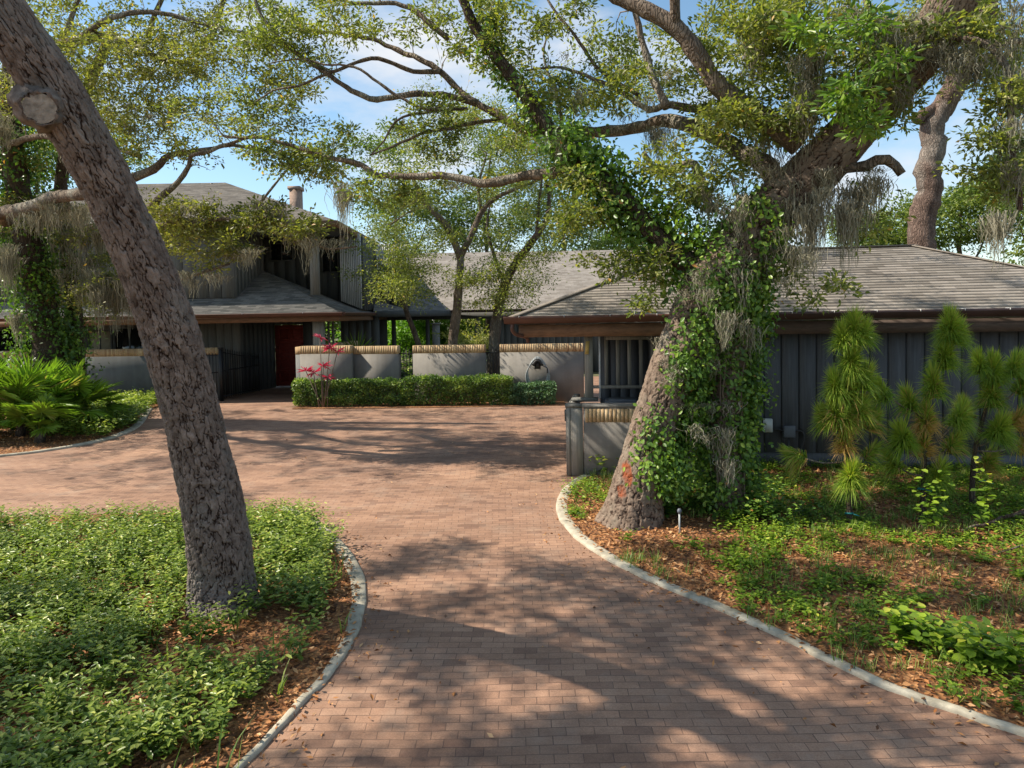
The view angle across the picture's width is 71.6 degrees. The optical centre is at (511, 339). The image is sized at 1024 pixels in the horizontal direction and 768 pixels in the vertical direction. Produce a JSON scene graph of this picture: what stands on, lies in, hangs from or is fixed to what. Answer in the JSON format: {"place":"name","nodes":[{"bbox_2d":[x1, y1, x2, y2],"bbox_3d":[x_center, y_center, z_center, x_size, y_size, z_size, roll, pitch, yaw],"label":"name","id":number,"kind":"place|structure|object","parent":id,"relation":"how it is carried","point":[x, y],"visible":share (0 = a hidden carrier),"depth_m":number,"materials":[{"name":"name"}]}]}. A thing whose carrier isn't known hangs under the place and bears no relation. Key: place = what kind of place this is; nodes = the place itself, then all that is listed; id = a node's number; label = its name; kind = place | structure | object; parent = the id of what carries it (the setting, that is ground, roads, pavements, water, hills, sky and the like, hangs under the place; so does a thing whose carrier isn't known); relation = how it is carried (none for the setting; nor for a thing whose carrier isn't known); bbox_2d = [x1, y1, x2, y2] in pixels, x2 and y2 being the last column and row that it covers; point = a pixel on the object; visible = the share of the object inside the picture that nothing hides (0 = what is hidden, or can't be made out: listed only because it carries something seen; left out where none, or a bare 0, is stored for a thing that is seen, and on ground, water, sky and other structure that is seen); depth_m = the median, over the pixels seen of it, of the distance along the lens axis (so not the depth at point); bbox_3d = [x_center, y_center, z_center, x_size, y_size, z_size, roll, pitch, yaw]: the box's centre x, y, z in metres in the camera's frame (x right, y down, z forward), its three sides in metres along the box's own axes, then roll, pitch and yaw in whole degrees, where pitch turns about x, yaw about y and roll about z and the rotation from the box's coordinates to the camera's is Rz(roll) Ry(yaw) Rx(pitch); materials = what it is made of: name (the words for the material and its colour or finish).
{"place":"outdoors","nodes":[
{"label":"outdoors","id":0,"kind":"place"},
{"bbox_2d":[0,402,157,453],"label":"garden bed","id":1,"kind":"object","parent":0,"point":[20,446],"visible":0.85,"depth_m":16.80,"materials":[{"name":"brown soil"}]},
{"bbox_2d":[0,359,44,421],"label":"palmetto","id":2,"kind":"object","parent":1,"relation":"on","point":[4,364],"visible":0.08,"depth_m":17.00,"materials":[{"name":"green plant"}]},
{"bbox_2d":[0,391,61,442],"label":"palmetto","id":3,"kind":"object","parent":1,"relation":"on","point":[39,409],"visible":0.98,"depth_m":16.19,"materials":[{"name":"green plant"}]},
{"bbox_2d":[0,351,113,436],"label":"palmetto","id":4,"kind":"object","parent":1,"relation":"on","point":[42,382],"visible":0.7,"depth_m":16.96,"materials":[{"name":"green plant"}]},
{"bbox_2d":[15,356,131,430],"bbox_3d":[-11.505,1.369,18.263,3.160,2.025,2.985,-1,2,0],"label":"palmetto","id":5,"kind":"object","parent":1,"relation":"on","point":[87,391],"visible":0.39,"depth_m":18.01,"materials":[{"name":"green plant"}]},
{"bbox_2d":[0,386,156,436],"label":"ground cover","id":6,"kind":"object","parent":1,"relation":"on","point":[138,403],"visible":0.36,"depth_m":18.32,"materials":[{"name":"green plant"}]},
{"bbox_2d":[0,0,359,427],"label":"ivy covered oak","id":7,"kind":"object","parent":1,"relation":"on","point":[28,218],"visible":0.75,"depth_m":15.05,"materials":[{"name":"green plant"}]},
{"bbox_2d":[0,507,360,767],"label":"garden bed","id":8,"kind":"object","parent":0,"point":[280,709],"visible":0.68,"depth_m":5.75,"materials":[{"name":"brown plant"}]},
{"bbox_2d":[0,0,261,622],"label":"leaning oak","id":9,"kind":"object","parent":8,"relation":"on","point":[56,106],"visible":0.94,"depth_m":5.87,"materials":[{"name":"brown plant"}]},
{"bbox_2d":[0,492,350,767],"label":"ground cover","id":10,"kind":"object","parent":8,"relation":"on","point":[138,726],"visible":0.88,"depth_m":6.09,"materials":[{"name":"green plant"}]},
{"bbox_2d":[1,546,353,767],"bbox_3d":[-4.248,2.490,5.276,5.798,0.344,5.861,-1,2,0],"label":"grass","id":11,"kind":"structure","parent":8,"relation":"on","point":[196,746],"depth_m":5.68,"materials":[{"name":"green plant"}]},
{"bbox_2d":[292,402,564,408],"bbox_3d":[-2.576,2.049,22.291,8.472,0.001,1.241,-1,2,0],"label":"garden bed","id":12,"kind":"object","parent":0,"point":[487,404],"visible":0.67,"depth_m":22.08,"materials":[{"name":"brown soil"}]},
{"bbox_2d":[297,333,346,406],"bbox_3d":[-5.945,0.954,22.202,1.611,2.329,0.674,-1,2,0],"label":"cordyline","id":13,"kind":"object","parent":12,"relation":"on","point":[327,347],"visible":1,"depth_m":22.17,"materials":[{"name":"plant"}]},
{"bbox_2d":[291,376,405,406],"bbox_3d":[-5.138,1.646,22.527,3.740,0.977,1.011,-1,2,4],"label":"hedge","id":14,"kind":"object","parent":12,"relation":"on","point":[299,385],"visible":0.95,"depth_m":22.28,"materials":[{"name":"green plant"}]},
{"bbox_2d":[401,373,514,405],"bbox_3d":[-1.682,1.559,22.271,3.608,1.053,1.073,-1,2,3],"label":"hedge","id":15,"kind":"object","parent":12,"relation":"on","point":[411,385],"visible":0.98,"depth_m":22.03,"materials":[{"name":"green plant"}]},
{"bbox_2d":[508,379,556,404],"bbox_3d":[0.637,1.643,22.130,1.583,0.810,0.955,-1,2,0],"label":"hedge","id":16,"kind":"object","parent":12,"relation":"on","point":[547,388],"visible":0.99,"depth_m":21.84,"materials":[{"name":"green plant"}]},
{"bbox_2d":[401,359,584,399],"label":"courtyard ground","id":17,"kind":"structure","parent":0,"point":[411,370],"depth_m":35.57,"materials":[{"name":"soil"}]},
{"bbox_2d":[340,331,378,345],"bbox_3d":[-5.494,0.801,25.668,1.528,2.399,0.704,-1,2,4],"label":"fan palm","id":18,"kind":"object","parent":17,"relation":"on","point":[350,343],"visible":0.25,"depth_m":25.48,"materials":[{"name":"green plant"}]},
{"bbox_2d":[328,207,445,344],"bbox_3d":[-4.518,-1.485,25.858,4.258,6.975,2.794,-1,2,-11],"label":"courtyard sapling","id":19,"kind":"object","parent":17,"relation":"on","point":[411,325],"visible":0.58,"depth_m":25.81,"materials":[{"name":"green plant"}]},
{"bbox_2d":[401,354,411,378],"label":"courtyard plant","id":20,"kind":"object","parent":17,"relation":"on","point":[407,373],"visible":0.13,"depth_m":24.58,"materials":[{"name":"green plant"}]},
{"bbox_2d":[405,319,486,349],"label":"garden shrub","id":21,"kind":"object","parent":17,"relation":"on","point":[443,329],"visible":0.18,"depth_m":42.38,"materials":[{"name":"green plant"}]},
{"bbox_2d":[344,74,559,344],"bbox_3d":[-1.521,-3.655,24.483,8.197,11.333,5.081,-1,2,0],"label":"courtyard oak","id":22,"kind":"object","parent":17,"relation":"on","point":[457,277],"visible":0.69,"depth_m":23.89,"materials":[{"name":"green plant"}]},
{"bbox_2d":[431,317,500,351],"bbox_3d":[-1.868,0.465,28.890,2.727,2.721,3.027,0,2,29],"label":"garden shrub","id":23,"kind":"object","parent":17,"relation":"on","point":[482,339],"visible":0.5,"depth_m":28.82,"materials":[{"name":"green plant"}]},
{"bbox_2d":[460,132,574,397],"bbox_3d":[0.475,-2.807,23.817,4.730,9.591,3.102,-2,2,-28],"label":"courtyard oak","id":24,"kind":"object","parent":17,"relation":"on","point":[513,267],"visible":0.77,"depth_m":23.62,"materials":[{"name":"green plant"}]},
{"bbox_2d":[0,376,1023,767],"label":"driveway","id":25,"kind":"structure","parent":0,"point":[600,684],"depth_m":6.23,"materials":[{"name":"brick"}]},
{"bbox_2d":[0,408,152,456],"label":"kerb","id":26,"kind":"structure","parent":25,"relation":"on","point":[135,426],"depth_m":16.54,"materials":[{"name":"concrete"}]},
{"bbox_2d":[0,347,219,399],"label":"courtyard wall","id":27,"kind":"structure","parent":25,"relation":"on","point":[128,368],"depth_m":24.86,"materials":[{"name":"paint"}]},
{"bbox_2d":[206,353,218,397],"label":"iron gate","id":28,"kind":"structure","parent":25,"relation":"on","point":[212,355],"depth_m":24.45,"materials":[{"name":"black metal"}]},
{"bbox_2d":[218,347,259,400],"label":"iron gate","id":29,"kind":"structure","parent":25,"relation":"on","point":[221,373],"depth_m":25.28,"materials":[{"name":"black metal"}]},
{"bbox_2d":[233,506,365,767],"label":"kerb","id":30,"kind":"structure","parent":25,"relation":"on","point":[303,698],"depth_m":5.98,"materials":[{"name":"concrete"}]},
{"bbox_2d":[299,345,353,404],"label":"courtyard wall","id":31,"kind":"structure","parent":25,"relation":"on","point":[343,369],"depth_m":22.96,"materials":[{"name":"paint"}]},
{"bbox_2d":[295,341,357,404],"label":"courtyard wall","id":32,"kind":"structure","parent":25,"relation":"on","point":[297,351],"depth_m":23.07,"materials":[{"name":"paint"}]},
{"bbox_2d":[353,346,400,402],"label":"courtyard wall","id":33,"kind":"structure","parent":25,"relation":"on","point":[373,362],"depth_m":23.07,"materials":[{"name":"paint"}]},
{"bbox_2d":[399,348,412,394],"bbox_3d":[-3.423,1.118,23.140,0.485,1.750,0.040,-1,2,5],"label":"iron grille","id":34,"kind":"object","parent":33,"relation":"attached to","point":[403,353],"visible":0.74,"depth_m":23.11,"materials":[{"name":"black metal"}]},
{"bbox_2d":[413,344,486,402],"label":"courtyard wall","id":35,"kind":"structure","parent":25,"relation":"on","point":[450,360],"depth_m":22.84,"materials":[{"name":"paint"}]},
{"bbox_2d":[486,347,499,399],"bbox_3d":[-0.602,1.078,22.878,0.474,1.750,0.040,-1,2,5],"label":"iron grille","id":36,"kind":"object","parent":35,"relation":"attached to","point":[498,352],"visible":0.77,"depth_m":22.87,"materials":[{"name":"black metal"}]},
{"bbox_2d":[500,343,583,401],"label":"courtyard wall","id":37,"kind":"structure","parent":25,"relation":"on","point":[564,362],"depth_m":22.55,"materials":[{"name":"paint"}]},
{"bbox_2d":[525,356,549,391],"bbox_3d":[0.813,1.096,22.473,0.787,1.151,0.186,-1,2,0],"label":"garden hose","id":38,"kind":"object","parent":37,"relation":"attached to","point":[537,362],"visible":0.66,"depth_m":22.42,"materials":[{"name":"black rubber"}]},
{"bbox_2d":[125,411,1023,767],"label":"stray leaves","id":39,"kind":"object","parent":25,"relation":"on","point":[593,607],"visible":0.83,"depth_m":5.55,"materials":[{"name":"brown plant"}]},
{"bbox_2d":[564,394,704,475],"bbox_3d":[2.250,1.678,13.082,2.367,1.255,2.148,-1,2,10],"label":"bin enclosure","id":40,"kind":"object","parent":25,"relation":"on","point":[604,427],"visible":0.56,"depth_m":12.17,"materials":[{"name":"paint"}]},
{"bbox_2d":[503,244,1023,469],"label":"garage","id":41,"kind":"structure","parent":25,"relation":"on","point":[913,289],"depth_m":12.52,"materials":[{"name":"grey wood"}]},
{"bbox_2d":[763,418,772,431],"bbox_3d":[4.526,1.516,12.562,0.153,0.239,0.100,-1,2,9],"label":"meter box","id":42,"kind":"object","parent":41,"relation":"attached to","point":[768,427],"visible":0.88,"depth_m":12.52,"materials":[{"name":"white plastic"}]},
{"bbox_2d":[773,425,804,461],"bbox_3d":[4.870,1.837,12.520,0.557,0.643,0.100,-1,2,9],"label":"junction box","id":43,"kind":"object","parent":41,"relation":"attached to","point":[789,431],"visible":0.86,"depth_m":12.47,"materials":[{"name":"grey metal"}]},
{"bbox_2d":[556,474,1023,736],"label":"kerb","id":44,"kind":"structure","parent":25,"relation":"on","point":[875,680],"depth_m":6.08,"materials":[{"name":"concrete"}]},
{"bbox_2d":[0,0,1023,265],"label":"sky","id":45,"kind":"structure","parent":0,"point":[906,150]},
{"bbox_2d":[275,317,1003,376],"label":"ground","id":46,"kind":"structure","parent":0,"point":[595,373],"depth_m":41.72,"materials":[{"name":"green plant"}]},
{"bbox_2d":[0,128,156,193],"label":"background tree","id":47,"kind":"object","parent":46,"relation":"on","point":[71,182],"visible":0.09,"depth_m":45.89,"materials":[{"name":"green plant"}]},
{"bbox_2d":[325,322,401,341],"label":"garden shrub","id":48,"kind":"object","parent":46,"relation":"on","point":[338,335],"depth_m":41.74,"materials":[{"name":"green plant"}]},
{"bbox_2d":[0,183,803,393],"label":"house","id":49,"kind":"structure","parent":46,"relation":"on","point":[246,311],"depth_m":28.37,"materials":[{"name":"grey wood"}]},
{"bbox_2d":[0,329,31,350],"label":"window","id":50,"kind":"structure","parent":49,"relation":"in","point":[2,346],"depth_m":26.54,"materials":[{"name":"black glass"}]},
{"bbox_2d":[87,330,112,348],"bbox_3d":[-15.377,0.442,26.557,0.910,1.600,0.050,-1,2,0],"label":"window","id":51,"kind":"structure","parent":49,"relation":"in","point":[105,343],"depth_m":26.54,"materials":[{"name":"grey glass"}]},
{"bbox_2d":[113,327,142,348],"bbox_3d":[-14.276,0.373,26.555,1.195,1.700,0.050,-1,2,0],"label":"window","id":52,"kind":"structure","parent":49,"relation":"in","point":[123,342],"depth_m":26.54,"materials":[{"name":"black glass"}]},
{"bbox_2d":[269,242,293,261],"bbox_3d":[-9.212,-3.508,28.404,0.951,0.750,0.050,-1,2,0],"label":"window","id":53,"kind":"structure","parent":49,"relation":"in","point":[276,250],"depth_m":28.41,"materials":[{"name":"black glass"}]},
{"bbox_2d":[275,325,302,385],"bbox_3d":[-9.088,0.641,29.032,1.148,2.490,0.085,-1,2,0],"label":"door","id":54,"kind":"structure","parent":49,"relation":"in","point":[287,337],"depth_m":29.00,"materials":[{"name":"wood"}]},
{"bbox_2d":[321,240,338,272],"bbox_3d":[-7.275,-3.317,28.412,0.706,1.300,0.050,-1,2,0],"label":"window","id":55,"kind":"structure","parent":49,"relation":"in","point":[328,265],"depth_m":28.41,"materials":[{"name":"black glass"}]},
{"bbox_2d":[387,320,431,355],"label":"garden shrub","id":56,"kind":"object","parent":46,"relation":"on","point":[398,328],"visible":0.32,"depth_m":40.59,"materials":[{"name":"green plant"}]},
{"bbox_2d":[342,116,480,320],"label":"background tree","id":57,"kind":"object","parent":46,"relation":"on","point":[370,147],"visible":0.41,"depth_m":49.46,"materials":[{"name":"green plant"}]},
{"bbox_2d":[390,320,437,362],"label":"garden shrub","id":58,"kind":"object","parent":46,"relation":"on","point":[422,335],"visible":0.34,"depth_m":41.00,"materials":[{"name":"green plant"}]},
{"bbox_2d":[427,90,568,354],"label":"background tree","id":59,"kind":"object","parent":46,"relation":"on","point":[470,213],"visible":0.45,"depth_m":49.03,"materials":[{"name":"green plant"}]},
{"bbox_2d":[503,153,639,250],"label":"background tree","id":60,"kind":"object","parent":46,"relation":"on","point":[583,237],"visible":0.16,"depth_m":51.13,"materials":[{"name":"green plant"}]},
{"bbox_2d":[581,225,684,249],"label":"background tree","id":61,"kind":"object","parent":46,"relation":"on","point":[609,245],"visible":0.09,"depth_m":52.80,"materials":[{"name":"green plant"}]},
{"bbox_2d":[274,317,1001,344],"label":"woods","id":62,"kind":"object","parent":46,"relation":"on","point":[337,324],"depth_m":61.27,"materials":[{"name":"green plant"}]},
{"bbox_2d":[821,202,948,248],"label":"background tree","id":63,"kind":"object","parent":46,"relation":"on","point":[890,241],"visible":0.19,"depth_m":42.29,"materials":[{"name":"green plant"}]},
{"bbox_2d":[874,118,1023,257],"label":"background tree","id":64,"kind":"object","parent":46,"relation":"on","point":[954,202],"visible":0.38,"depth_m":38.76,"materials":[{"name":"green plant"}]},
{"bbox_2d":[881,0,1023,318],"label":"gnarled oak","id":65,"kind":"object","parent":46,"relation":"on","point":[925,207],"visible":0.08,"depth_m":19.57,"materials":[{"name":"brown plant"}]},
{"bbox_2d":[970,157,1023,265],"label":"background tree","id":66,"kind":"object","parent":46,"relation":"on","point":[1018,253],"visible":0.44,"depth_m":35.83,"materials":[{"name":"green plant"}]},
{"bbox_2d":[559,462,1023,726],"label":"garden bed","id":67,"kind":"object","parent":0,"point":[940,694],"visible":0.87,"depth_m":7.46,"materials":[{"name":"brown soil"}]},
{"bbox_2d":[152,0,1023,530],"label":"spreading oak","id":68,"kind":"object","parent":67,"relation":"on","point":[704,370],"visible":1,"depth_m":9.30,"materials":[{"name":"green plant"}]},
{"bbox_2d":[589,455,607,471],"bbox_3d":[1.523,2.113,12.248,0.334,0.320,0.546,0,2,21],"label":"leafy seedling","id":69,"kind":"object","parent":67,"relation":"on","point":[602,463],"visible":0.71,"depth_m":12.13,"materials":[{"name":"green plant"}]},
{"bbox_2d":[604,397,638,402],"bbox_3d":[2.035,1.687,13.066,0.636,1.206,0.663,-1,2,9],"label":"waste bin","id":70,"kind":"object","parent":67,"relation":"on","point":[621,400],"visible":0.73,"depth_m":12.91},
{"bbox_2d":[677,508,681,532],"bbox_3d":[2.091,2.281,8.867,0.053,0.350,0.056,-1,2,0],"label":"sprinkler head","id":71,"kind":"object","parent":67,"relation":"on","point":[679,510],"visible":0.87,"depth_m":8.86},
{"bbox_2d":[559,458,1023,714],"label":"ground cover","id":72,"kind":"object","parent":67,"relation":"on","point":[801,603],"visible":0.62,"depth_m":8.04,"materials":[{"name":"green plant"}]},
{"bbox_2d":[907,469,954,526],"bbox_3d":[5.027,1.893,8.523,0.477,0.740,0.484,0,2,20],"label":"leafy seedling","id":73,"kind":"object","parent":72,"relation":"on","point":[937,521],"visible":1,"depth_m":8.51,"materials":[{"name":"green plant"}]},
{"bbox_2d":[991,544,1023,554],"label":"fallen branch","id":74,"kind":"object","parent":72,"relation":"on","point":[1008,549],"visible":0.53,"depth_m":7.83,"materials":[{"name":"wood"}]},
{"bbox_2d":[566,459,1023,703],"bbox_3d":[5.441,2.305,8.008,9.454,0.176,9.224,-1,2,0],"label":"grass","id":75,"kind":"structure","parent":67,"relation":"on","point":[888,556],"depth_m":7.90,"materials":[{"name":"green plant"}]},
{"bbox_2d":[774,303,890,522],"bbox_3d":[4.151,0.964,9.025,1.476,2.899,0.891,-1,2,0],"label":"young pine","id":76,"kind":"object","parent":67,"relation":"on","point":[848,404],"visible":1,"depth_m":8.95,"materials":[{"name":"green plant"}]},
{"bbox_2d":[878,598,970,648],"bbox_3d":[3.384,2.317,5.835,0.606,0.346,0.726,-2,2,-31],"label":"leafy seedling","id":77,"kind":"object","parent":67,"relation":"on","point":[897,622],"visible":0.98,"depth_m":5.80,"materials":[{"name":"green plant"}]},
{"bbox_2d":[868,301,981,519],"bbox_3d":[5.311,0.933,9.197,1.607,2.910,0.871,-1,2,0],"label":"young pine","id":78,"kind":"object","parent":67,"relation":"on","point":[951,331],"visible":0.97,"depth_m":9.16,"materials":[{"name":"green plant"}]},
{"bbox_2d":[940,344,1023,505],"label":"young pine","id":79,"kind":"object","parent":67,"relation":"on","point":[995,372],"visible":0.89,"depth_m":9.59,"materials":[{"name":"green plant"}]},
{"bbox_2d":[942,615,1023,673],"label":"leafy seedling","id":80,"kind":"object","parent":67,"relation":"on","point":[986,654],"visible":0.95,"depth_m":5.32,"materials":[{"name":"green plant"}]},
{"bbox_2d":[970,456,1004,524],"bbox_3d":[5.692,1.818,8.492,0.343,0.791,0.432,1,3,38],"label":"leafy seedling","id":81,"kind":"object","parent":67,"relation":"on","point":[985,517],"visible":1,"depth_m":8.50,"materials":[{"name":"green plant"}]},
{"bbox_2d":[961,509,1023,531],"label":"fallen branch","id":82,"kind":"object","parent":67,"relation":"on","point":[1017,513],"visible":0.93,"depth_m":8.82,"materials":[{"name":"wood"}]}
]}

